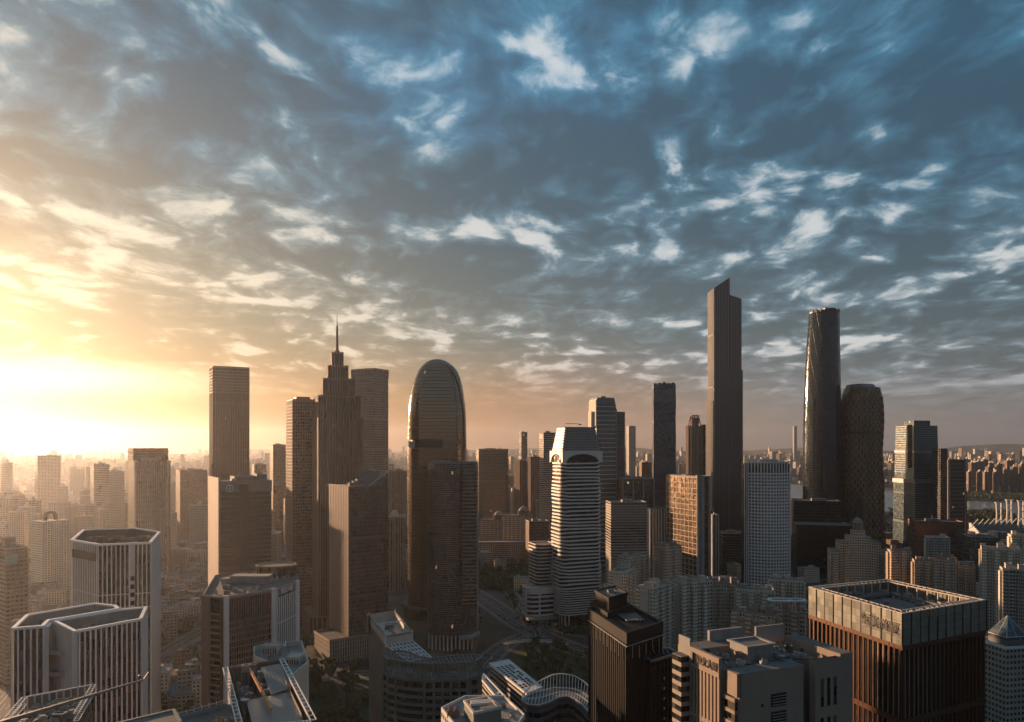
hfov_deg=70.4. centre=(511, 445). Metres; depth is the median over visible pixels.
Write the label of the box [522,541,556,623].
banded annex
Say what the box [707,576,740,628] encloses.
apartment block
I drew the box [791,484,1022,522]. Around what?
river
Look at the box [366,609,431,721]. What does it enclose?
striped brick block
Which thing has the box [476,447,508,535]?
round fronted tower
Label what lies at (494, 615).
pavement
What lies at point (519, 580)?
house
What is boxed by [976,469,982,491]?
apartment tower
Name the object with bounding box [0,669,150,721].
maintenance crane
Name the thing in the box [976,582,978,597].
house
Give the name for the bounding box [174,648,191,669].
house
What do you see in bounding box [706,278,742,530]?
tallest skyscraper
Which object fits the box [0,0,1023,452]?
sky
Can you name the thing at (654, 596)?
apartment block
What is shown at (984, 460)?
office tower
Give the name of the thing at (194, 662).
house
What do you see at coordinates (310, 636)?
broadleaf tree
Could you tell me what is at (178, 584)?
house
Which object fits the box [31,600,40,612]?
house
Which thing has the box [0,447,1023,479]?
distant city
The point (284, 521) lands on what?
apartment tower
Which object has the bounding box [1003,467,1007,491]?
apartment tower
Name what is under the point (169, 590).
house
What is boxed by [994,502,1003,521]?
stadium mast
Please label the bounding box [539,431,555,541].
banded tower
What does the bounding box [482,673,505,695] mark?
grid roof block
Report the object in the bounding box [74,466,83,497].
apartment tower
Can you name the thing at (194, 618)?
house
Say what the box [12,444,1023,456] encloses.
hills
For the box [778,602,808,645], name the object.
apartment block
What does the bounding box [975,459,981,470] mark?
office tower
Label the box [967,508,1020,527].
riverside trees
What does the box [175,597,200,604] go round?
house
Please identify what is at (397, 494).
slate office tower
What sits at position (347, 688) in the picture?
broadleaf tree
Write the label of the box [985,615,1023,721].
pyramid roof block
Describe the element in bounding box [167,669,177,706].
blue shed
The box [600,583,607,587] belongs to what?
house
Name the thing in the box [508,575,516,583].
house
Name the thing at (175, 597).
house
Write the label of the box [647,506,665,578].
ribbed office
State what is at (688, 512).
gold grid tower
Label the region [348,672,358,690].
broadleaf tree
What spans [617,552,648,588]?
apartment block
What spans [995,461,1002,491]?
apartment tower
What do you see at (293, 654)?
white rendered block
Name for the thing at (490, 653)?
road
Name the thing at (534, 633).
road
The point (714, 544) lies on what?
ribbed corner office
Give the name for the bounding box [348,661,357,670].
broadleaf tree
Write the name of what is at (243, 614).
sign tower
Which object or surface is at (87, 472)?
office tower
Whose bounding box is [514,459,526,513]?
paired apartment tower
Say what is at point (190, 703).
broadleaf tree
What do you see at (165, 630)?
house
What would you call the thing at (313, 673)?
broadleaf tree
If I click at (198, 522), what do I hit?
apartment tower
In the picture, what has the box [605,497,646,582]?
terraced office
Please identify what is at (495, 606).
road
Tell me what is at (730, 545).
dark court office
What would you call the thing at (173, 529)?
apartment tower
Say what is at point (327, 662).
broadleaf tree
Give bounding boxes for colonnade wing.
[478,540,525,562]
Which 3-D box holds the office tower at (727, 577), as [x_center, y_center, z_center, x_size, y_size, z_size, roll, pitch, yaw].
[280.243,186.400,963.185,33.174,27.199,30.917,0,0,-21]
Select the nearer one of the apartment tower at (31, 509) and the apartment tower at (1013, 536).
the apartment tower at (1013, 536)
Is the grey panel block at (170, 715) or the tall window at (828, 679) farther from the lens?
the tall window at (828, 679)
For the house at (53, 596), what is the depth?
913.81 m
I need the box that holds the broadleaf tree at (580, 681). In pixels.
[576,677,584,686]
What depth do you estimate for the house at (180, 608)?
801.67 m
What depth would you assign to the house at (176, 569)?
1041.99 m
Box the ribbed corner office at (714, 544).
[711,512,718,575]
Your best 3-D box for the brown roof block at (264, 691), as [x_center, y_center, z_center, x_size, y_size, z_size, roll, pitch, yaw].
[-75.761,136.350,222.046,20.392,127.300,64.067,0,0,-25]
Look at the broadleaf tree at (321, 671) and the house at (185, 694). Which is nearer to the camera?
the house at (185, 694)
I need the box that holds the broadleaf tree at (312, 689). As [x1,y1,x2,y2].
[309,683,317,699]
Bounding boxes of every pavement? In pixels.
[161,626,200,661]
[161,638,200,669]
[309,670,368,683]
[468,623,555,677]
[478,566,551,651]
[478,588,587,658]
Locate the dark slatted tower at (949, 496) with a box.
[932,448,967,533]
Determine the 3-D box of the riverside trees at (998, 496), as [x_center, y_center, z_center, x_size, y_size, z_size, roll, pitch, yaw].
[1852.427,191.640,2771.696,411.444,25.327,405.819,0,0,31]
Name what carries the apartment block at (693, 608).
on the ground at (493, 629)
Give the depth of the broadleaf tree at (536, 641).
712.75 m
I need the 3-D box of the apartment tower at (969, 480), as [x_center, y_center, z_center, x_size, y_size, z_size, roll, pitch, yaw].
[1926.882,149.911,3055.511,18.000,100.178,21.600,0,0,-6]
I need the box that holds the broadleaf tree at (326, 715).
[318,709,328,721]
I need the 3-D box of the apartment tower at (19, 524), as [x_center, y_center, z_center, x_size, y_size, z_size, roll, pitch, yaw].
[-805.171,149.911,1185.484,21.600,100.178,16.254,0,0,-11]
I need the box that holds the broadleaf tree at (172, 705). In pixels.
[168,701,179,708]
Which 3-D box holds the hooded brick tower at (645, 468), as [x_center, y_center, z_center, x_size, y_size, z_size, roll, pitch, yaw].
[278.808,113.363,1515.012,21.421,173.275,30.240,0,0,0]
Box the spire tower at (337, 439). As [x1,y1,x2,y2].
[303,324,362,635]
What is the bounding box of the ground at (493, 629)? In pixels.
[0,477,1023,715]
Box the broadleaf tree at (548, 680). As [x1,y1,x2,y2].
[544,675,552,685]
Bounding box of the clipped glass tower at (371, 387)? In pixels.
[351,368,388,514]
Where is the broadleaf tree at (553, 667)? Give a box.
[549,663,558,673]
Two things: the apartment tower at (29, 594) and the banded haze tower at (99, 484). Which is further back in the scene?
the banded haze tower at (99, 484)
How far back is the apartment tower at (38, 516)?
1181.34 m
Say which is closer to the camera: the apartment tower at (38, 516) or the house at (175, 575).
the house at (175, 575)
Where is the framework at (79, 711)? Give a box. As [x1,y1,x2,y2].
[2,684,95,721]
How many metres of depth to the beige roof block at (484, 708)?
266.24 m
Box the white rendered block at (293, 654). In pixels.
[253,640,308,714]
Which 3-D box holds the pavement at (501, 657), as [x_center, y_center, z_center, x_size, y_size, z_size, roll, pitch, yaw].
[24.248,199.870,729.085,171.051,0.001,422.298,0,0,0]
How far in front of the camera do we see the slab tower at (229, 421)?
1011.92 m
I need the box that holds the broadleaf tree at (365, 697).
[361,692,368,705]
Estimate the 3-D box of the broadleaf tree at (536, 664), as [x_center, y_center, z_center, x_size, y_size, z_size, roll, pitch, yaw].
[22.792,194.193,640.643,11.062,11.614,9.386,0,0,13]
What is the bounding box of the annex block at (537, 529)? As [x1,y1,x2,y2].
[526,518,548,563]
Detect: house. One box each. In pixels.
[31,582,58,594]
[31,593,44,611]
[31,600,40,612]
[37,587,66,604]
[67,586,69,599]
[161,572,180,581]
[161,577,167,586]
[161,586,184,595]
[161,596,169,601]
[161,603,185,619]
[161,624,169,638]
[161,663,171,701]
[163,611,177,637]
[166,586,178,595]
[168,578,175,583]
[169,583,184,585]
[170,566,181,573]
[170,591,182,604]
[171,590,184,593]
[172,669,177,680]
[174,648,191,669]
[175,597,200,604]
[177,589,200,596]
[177,663,196,690]
[177,681,194,711]
[178,615,184,626]
[179,594,195,600]
[180,573,189,582]
[181,584,197,589]
[184,582,207,588]
[185,613,200,628]
[185,658,200,673]
[186,576,200,582]
[186,603,200,613]
[187,557,196,569]
[189,561,199,570]
[190,568,201,581]
[192,673,200,706]
[199,564,207,570]
[200,587,206,598]
[202,570,207,581]
[494,558,506,569]
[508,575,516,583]
[514,575,528,590]
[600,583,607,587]
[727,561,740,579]
[798,565,819,582]
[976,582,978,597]
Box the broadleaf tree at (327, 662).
[323,659,331,666]
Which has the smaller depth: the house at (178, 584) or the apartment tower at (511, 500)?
the house at (178, 584)
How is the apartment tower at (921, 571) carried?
on the ground at (493, 629)
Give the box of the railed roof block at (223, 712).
[178,699,242,721]
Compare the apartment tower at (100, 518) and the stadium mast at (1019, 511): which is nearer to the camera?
the apartment tower at (100, 518)
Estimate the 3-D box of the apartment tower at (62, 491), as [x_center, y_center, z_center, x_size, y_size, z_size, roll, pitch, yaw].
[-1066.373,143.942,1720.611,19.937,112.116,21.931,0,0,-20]
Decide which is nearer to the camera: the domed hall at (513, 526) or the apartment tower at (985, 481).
the domed hall at (513, 526)
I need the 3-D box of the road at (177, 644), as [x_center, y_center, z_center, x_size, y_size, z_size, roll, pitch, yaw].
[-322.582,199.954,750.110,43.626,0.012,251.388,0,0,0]
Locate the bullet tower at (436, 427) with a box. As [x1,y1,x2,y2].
[403,359,466,620]
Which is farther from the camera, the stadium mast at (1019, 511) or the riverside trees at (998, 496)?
the riverside trees at (998, 496)
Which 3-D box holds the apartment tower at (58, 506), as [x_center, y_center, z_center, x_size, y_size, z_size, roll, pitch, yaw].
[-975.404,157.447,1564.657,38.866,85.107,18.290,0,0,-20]
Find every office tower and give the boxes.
[0,494,18,539]
[21,496,40,512]
[86,467,89,487]
[125,502,127,527]
[388,469,407,547]
[388,510,405,591]
[508,487,510,513]
[536,499,538,518]
[707,575,739,580]
[797,466,802,479]
[966,457,969,470]
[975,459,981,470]
[981,457,987,471]
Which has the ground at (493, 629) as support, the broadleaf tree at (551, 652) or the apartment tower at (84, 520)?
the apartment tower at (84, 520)
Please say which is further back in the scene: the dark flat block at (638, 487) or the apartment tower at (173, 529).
the apartment tower at (173, 529)
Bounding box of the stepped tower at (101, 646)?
[11,603,147,721]
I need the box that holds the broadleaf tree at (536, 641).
[532,636,540,645]
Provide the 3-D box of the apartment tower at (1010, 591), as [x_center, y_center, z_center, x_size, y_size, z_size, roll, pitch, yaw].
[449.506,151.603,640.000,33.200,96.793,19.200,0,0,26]
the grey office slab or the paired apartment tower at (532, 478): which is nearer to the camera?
the grey office slab
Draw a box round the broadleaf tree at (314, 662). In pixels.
[311,658,317,665]
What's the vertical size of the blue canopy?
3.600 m
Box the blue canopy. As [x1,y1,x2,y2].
[539,622,554,624]
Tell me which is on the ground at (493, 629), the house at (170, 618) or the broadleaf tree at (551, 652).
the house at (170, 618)
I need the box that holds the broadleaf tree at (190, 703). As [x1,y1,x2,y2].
[185,699,192,706]
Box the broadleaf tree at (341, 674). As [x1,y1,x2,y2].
[336,668,347,684]
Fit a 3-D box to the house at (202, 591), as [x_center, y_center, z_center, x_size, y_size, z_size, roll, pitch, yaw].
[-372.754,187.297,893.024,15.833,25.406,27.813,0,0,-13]
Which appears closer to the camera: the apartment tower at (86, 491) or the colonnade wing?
the colonnade wing
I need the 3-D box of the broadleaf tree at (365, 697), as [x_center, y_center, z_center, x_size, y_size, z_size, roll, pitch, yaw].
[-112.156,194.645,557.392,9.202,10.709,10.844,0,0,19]
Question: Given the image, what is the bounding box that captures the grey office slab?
[962,534,998,581]
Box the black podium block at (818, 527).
[791,498,851,577]
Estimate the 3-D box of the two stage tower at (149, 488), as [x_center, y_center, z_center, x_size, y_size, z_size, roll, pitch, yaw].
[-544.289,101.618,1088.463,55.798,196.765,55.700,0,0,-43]
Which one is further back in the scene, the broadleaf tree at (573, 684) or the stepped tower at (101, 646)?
the broadleaf tree at (573, 684)
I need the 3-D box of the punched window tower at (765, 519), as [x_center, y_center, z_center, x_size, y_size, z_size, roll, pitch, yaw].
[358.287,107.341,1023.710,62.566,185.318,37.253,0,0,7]
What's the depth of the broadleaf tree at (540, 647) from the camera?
692.36 m
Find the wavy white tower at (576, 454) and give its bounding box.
[550,423,602,625]
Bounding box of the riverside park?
[885,511,1017,520]
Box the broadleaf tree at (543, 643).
[541,642,550,649]
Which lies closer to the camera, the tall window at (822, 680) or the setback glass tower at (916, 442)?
the tall window at (822, 680)
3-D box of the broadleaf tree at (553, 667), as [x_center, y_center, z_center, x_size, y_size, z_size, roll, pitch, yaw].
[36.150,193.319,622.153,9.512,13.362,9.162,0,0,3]
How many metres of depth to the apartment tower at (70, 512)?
1327.98 m
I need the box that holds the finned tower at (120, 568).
[70,528,160,713]
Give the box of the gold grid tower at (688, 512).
[666,474,710,577]
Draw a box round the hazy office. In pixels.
[176,468,206,541]
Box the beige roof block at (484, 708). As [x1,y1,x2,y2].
[441,695,524,721]
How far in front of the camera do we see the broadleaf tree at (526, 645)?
687.88 m
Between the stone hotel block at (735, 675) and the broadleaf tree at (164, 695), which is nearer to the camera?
the stone hotel block at (735, 675)
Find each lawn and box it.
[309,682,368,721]
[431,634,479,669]
[510,645,587,689]
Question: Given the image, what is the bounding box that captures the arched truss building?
[521,673,587,721]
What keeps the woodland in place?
on the ground at (493, 629)
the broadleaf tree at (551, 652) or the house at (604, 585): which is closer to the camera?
the broadleaf tree at (551, 652)
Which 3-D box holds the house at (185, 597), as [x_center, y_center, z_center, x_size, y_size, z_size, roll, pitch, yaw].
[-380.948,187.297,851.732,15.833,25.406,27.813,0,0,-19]
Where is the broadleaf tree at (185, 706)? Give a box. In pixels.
[182,703,189,709]
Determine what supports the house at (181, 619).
on the ground at (493, 629)
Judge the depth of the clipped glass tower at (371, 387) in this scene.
1160.09 m
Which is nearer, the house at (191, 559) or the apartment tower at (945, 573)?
the apartment tower at (945, 573)
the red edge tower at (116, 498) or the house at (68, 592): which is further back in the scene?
the red edge tower at (116, 498)
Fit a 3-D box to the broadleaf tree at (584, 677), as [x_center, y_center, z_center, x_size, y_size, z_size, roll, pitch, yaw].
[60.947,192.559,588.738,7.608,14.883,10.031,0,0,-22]
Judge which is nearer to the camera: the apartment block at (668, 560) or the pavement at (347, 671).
the pavement at (347, 671)
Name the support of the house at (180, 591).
on the ground at (493, 629)
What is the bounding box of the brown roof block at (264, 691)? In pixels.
[222,658,316,721]
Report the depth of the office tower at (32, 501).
1420.21 m
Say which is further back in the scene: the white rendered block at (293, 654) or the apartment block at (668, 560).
the apartment block at (668, 560)
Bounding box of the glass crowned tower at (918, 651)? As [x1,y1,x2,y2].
[808,579,986,721]
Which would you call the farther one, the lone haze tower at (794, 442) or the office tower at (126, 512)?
the lone haze tower at (794, 442)
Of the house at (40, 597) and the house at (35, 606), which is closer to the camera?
the house at (35, 606)
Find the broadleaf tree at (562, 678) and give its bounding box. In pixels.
[559,675,568,681]
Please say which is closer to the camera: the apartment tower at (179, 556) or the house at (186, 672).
the house at (186, 672)
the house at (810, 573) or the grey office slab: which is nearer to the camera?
the grey office slab
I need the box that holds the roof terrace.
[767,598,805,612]
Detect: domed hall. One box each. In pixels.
[479,509,502,539]
[501,505,532,539]
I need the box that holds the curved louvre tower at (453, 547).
[428,461,479,650]
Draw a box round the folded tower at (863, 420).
[841,384,884,548]
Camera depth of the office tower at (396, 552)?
996.44 m
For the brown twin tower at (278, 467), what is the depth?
1506.07 m
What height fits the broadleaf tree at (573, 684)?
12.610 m
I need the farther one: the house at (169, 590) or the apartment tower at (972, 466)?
the apartment tower at (972, 466)
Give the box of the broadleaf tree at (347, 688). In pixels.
[341,684,351,697]
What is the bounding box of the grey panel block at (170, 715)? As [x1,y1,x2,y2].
[119,708,181,721]
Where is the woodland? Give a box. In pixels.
[406,557,528,593]
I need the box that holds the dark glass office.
[314,469,388,662]
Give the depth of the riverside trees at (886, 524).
1875.33 m
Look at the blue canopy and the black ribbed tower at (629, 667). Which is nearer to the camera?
the black ribbed tower at (629, 667)
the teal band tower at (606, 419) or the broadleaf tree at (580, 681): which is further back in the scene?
the teal band tower at (606, 419)
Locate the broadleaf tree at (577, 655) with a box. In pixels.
[573,651,581,664]
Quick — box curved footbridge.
[503,639,568,650]
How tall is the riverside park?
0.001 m
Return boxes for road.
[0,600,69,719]
[161,628,200,659]
[162,640,200,667]
[322,671,368,679]
[471,623,548,675]
[478,567,543,644]
[478,591,587,651]
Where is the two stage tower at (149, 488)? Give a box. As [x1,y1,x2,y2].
[127,448,170,572]
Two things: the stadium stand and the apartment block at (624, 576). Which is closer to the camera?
the apartment block at (624, 576)
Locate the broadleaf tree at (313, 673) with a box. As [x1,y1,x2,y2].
[309,670,318,682]
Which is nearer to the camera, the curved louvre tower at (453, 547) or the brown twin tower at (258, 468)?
the curved louvre tower at (453, 547)
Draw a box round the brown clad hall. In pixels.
[908,518,964,561]
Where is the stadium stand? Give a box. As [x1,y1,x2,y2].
[968,518,1023,533]
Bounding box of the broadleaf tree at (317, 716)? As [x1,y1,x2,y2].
[314,708,326,721]
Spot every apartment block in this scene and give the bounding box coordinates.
[0,536,29,686]
[608,562,636,605]
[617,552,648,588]
[635,577,673,649]
[654,541,681,581]
[672,575,712,651]
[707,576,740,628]
[731,602,779,645]
[734,583,775,610]
[768,574,805,610]
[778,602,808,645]
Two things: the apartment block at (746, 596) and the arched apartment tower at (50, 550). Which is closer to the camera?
the apartment block at (746, 596)
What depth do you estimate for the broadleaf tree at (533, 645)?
690.97 m
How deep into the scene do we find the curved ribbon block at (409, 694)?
352.82 m
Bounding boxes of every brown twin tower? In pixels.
[252,463,265,474]
[270,443,285,541]
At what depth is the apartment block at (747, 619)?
494.26 m
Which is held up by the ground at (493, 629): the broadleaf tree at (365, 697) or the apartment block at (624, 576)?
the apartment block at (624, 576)
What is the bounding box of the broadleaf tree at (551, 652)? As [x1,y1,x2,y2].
[546,648,555,656]
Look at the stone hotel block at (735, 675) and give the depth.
261.41 m
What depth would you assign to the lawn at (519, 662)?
663.31 m
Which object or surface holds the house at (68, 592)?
on the ground at (493, 629)
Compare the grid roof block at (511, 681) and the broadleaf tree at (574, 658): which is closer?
the grid roof block at (511, 681)
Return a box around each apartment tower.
[0,489,14,497]
[1,459,12,491]
[7,491,25,505]
[10,507,28,556]
[19,503,35,546]
[28,574,30,612]
[31,511,69,587]
[34,509,52,519]
[49,499,70,518]
[57,483,67,500]
[65,502,77,538]
[70,464,76,493]
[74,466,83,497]
[74,512,93,535]
[77,501,96,528]
[80,487,89,503]
[81,494,89,503]
[97,507,104,528]
[126,461,127,490]
[171,465,175,476]
[171,479,175,511]
[171,512,176,547]
[171,547,187,571]
[187,549,207,564]
[189,501,207,549]
[271,510,274,528]
[271,529,281,561]
[284,498,285,544]
[389,460,393,469]
[508,473,513,486]
[510,485,513,513]
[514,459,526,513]
[527,455,538,517]
[827,511,885,584]
[886,544,911,583]
[911,556,933,587]
[924,533,949,558]
[932,553,958,593]
[958,561,975,596]
[966,470,972,491]
[968,460,975,485]
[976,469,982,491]
[979,543,1021,636]
[983,470,988,491]
[985,464,992,491]
[992,470,998,493]
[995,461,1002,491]
[998,562,1023,631]
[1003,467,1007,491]
[1004,458,1011,485]
[1007,530,1023,563]
[1010,464,1017,491]
[1018,461,1023,491]
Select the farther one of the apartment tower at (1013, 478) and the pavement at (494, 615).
the apartment tower at (1013, 478)
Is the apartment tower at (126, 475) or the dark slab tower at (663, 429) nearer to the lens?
the dark slab tower at (663, 429)
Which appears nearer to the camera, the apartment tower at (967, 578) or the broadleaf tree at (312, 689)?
the broadleaf tree at (312, 689)
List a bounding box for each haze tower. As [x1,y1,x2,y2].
[35,455,60,510]
[90,463,108,528]
[626,426,635,476]
[793,426,796,461]
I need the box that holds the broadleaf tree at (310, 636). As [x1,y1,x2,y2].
[306,632,313,639]
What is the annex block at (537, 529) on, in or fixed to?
on the ground at (493, 629)
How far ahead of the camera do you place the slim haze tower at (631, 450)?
2600.43 m
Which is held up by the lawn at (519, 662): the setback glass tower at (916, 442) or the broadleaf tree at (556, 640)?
the broadleaf tree at (556, 640)
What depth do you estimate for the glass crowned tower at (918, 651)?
316.76 m
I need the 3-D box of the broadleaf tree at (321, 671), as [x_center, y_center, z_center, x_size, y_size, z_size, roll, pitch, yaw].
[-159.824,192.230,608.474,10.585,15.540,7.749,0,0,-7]
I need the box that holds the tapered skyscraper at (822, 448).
[802,307,841,520]
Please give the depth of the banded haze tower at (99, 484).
1560.88 m
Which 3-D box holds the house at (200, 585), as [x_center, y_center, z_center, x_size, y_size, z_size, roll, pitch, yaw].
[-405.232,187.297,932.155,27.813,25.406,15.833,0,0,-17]
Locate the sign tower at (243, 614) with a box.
[201,562,299,708]
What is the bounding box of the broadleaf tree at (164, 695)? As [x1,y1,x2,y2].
[161,692,169,706]
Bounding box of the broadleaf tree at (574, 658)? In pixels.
[571,650,579,663]
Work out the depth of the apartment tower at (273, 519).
1238.41 m
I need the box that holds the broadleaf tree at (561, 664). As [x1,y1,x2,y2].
[555,660,565,675]
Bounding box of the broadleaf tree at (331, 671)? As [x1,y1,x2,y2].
[326,665,336,676]
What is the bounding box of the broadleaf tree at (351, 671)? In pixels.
[345,670,354,683]
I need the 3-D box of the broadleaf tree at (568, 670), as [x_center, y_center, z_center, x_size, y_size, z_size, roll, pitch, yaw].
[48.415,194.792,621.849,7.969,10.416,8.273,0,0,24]
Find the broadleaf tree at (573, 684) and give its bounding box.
[568,680,577,688]
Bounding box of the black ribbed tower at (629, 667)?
[588,585,676,721]
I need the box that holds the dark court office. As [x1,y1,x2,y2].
[719,528,740,574]
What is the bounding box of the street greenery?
[161,582,200,656]
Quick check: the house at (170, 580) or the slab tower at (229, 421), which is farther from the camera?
the slab tower at (229, 421)
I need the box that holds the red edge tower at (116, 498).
[109,469,124,527]
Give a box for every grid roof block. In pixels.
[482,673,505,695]
[489,659,542,709]
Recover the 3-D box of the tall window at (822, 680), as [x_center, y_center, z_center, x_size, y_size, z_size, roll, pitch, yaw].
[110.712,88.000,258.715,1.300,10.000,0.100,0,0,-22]
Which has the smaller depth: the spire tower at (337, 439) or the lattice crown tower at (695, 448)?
the spire tower at (337, 439)
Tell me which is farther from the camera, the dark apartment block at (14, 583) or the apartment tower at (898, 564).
the apartment tower at (898, 564)
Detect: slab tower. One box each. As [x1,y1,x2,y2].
[209,366,249,478]
[652,382,675,507]
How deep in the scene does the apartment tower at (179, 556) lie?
1151.60 m
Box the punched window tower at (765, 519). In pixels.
[741,456,790,586]
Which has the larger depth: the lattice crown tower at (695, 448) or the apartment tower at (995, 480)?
the apartment tower at (995, 480)
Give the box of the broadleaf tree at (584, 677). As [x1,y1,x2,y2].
[581,673,587,685]
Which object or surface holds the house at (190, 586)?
on the ground at (493, 629)
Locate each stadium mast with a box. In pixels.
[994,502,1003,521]
[1005,499,1013,523]
[1017,500,1023,527]
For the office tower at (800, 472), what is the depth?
4271.34 m
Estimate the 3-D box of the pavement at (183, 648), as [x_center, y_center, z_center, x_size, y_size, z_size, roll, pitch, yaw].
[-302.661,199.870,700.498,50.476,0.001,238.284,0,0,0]
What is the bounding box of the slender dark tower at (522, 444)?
[519,431,526,459]
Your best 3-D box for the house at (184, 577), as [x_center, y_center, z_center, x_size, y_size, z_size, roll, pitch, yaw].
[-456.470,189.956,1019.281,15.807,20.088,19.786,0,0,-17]
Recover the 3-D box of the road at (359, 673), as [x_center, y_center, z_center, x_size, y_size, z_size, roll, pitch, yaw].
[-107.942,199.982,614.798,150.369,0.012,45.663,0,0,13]
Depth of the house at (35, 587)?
925.63 m
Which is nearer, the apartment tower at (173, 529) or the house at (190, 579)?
the house at (190, 579)
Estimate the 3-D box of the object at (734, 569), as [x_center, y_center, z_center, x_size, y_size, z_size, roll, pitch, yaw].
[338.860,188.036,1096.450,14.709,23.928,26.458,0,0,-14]
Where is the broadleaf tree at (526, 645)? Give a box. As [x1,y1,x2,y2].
[523,642,531,648]
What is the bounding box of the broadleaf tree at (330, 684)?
[325,681,334,689]
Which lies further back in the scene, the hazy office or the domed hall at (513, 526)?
the hazy office
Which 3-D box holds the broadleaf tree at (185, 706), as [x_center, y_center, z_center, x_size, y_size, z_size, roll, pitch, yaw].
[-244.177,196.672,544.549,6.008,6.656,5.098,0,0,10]
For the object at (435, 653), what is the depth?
698.45 m
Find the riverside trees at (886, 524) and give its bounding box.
[885,506,892,531]
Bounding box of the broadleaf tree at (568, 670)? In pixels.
[564,667,572,673]
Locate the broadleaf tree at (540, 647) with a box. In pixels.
[537,644,547,652]
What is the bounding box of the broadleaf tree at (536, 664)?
[532,659,542,671]
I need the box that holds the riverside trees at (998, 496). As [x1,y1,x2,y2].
[967,490,1023,500]
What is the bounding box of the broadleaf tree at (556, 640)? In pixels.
[552,637,562,651]
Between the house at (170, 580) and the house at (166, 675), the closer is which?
the house at (166, 675)
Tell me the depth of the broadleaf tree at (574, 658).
663.02 m
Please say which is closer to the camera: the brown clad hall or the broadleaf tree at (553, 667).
the broadleaf tree at (553, 667)
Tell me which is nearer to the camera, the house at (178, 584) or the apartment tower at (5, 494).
the house at (178, 584)
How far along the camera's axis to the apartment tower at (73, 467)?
2973.57 m
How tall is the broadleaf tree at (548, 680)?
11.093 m
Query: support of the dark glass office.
on the ground at (493, 629)
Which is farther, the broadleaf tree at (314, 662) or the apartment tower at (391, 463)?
the apartment tower at (391, 463)
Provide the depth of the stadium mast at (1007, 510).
1807.66 m
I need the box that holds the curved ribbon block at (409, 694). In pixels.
[381,650,481,721]
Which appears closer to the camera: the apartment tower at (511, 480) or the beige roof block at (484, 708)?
the beige roof block at (484, 708)
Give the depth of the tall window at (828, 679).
259.70 m
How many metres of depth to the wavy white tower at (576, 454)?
809.14 m
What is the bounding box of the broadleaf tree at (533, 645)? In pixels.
[529,642,536,651]
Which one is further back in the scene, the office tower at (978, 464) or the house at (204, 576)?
the office tower at (978, 464)
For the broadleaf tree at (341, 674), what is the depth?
605.97 m
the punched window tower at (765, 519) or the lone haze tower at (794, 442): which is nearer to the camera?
the punched window tower at (765, 519)
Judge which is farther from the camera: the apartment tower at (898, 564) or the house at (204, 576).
the house at (204, 576)
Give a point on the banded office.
(239, 523)
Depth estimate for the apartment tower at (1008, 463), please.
3406.97 m
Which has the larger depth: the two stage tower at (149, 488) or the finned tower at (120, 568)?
the two stage tower at (149, 488)
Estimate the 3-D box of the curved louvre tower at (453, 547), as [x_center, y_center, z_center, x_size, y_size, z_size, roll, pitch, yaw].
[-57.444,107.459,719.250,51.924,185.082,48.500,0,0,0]
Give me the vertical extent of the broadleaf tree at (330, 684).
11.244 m
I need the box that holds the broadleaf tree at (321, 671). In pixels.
[315,666,327,681]
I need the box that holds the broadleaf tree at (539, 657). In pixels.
[531,655,543,670]
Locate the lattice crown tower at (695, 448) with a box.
[686,415,705,474]
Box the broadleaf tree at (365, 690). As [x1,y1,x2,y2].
[359,688,368,695]
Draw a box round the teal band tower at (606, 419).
[588,396,624,571]
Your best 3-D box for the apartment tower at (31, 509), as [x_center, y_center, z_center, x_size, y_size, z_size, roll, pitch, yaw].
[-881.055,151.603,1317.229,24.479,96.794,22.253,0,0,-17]
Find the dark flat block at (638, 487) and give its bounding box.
[619,475,654,506]
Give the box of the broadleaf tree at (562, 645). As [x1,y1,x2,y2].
[559,641,567,651]
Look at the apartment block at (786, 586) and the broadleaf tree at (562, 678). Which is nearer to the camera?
the broadleaf tree at (562, 678)
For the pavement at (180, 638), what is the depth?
745.00 m
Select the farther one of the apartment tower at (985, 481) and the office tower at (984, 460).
the office tower at (984, 460)
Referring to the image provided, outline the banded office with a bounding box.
[198,470,271,659]
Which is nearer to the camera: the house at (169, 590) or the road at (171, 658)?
the road at (171, 658)
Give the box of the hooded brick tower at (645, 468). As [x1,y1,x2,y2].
[639,461,651,477]
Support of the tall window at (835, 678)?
in the stone hotel block at (735, 675)
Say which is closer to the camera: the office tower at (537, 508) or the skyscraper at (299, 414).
the skyscraper at (299, 414)
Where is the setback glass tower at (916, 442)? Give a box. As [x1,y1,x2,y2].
[892,420,937,548]
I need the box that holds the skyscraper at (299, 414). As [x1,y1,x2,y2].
[286,397,313,625]
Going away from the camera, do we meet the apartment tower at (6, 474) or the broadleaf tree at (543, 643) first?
the broadleaf tree at (543, 643)
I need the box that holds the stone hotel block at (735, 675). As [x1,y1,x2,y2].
[672,623,852,721]
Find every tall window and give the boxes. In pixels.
[821,678,823,706]
[827,677,829,705]
[834,676,836,704]
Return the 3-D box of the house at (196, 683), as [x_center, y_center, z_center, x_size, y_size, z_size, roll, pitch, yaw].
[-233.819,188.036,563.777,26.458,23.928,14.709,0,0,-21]

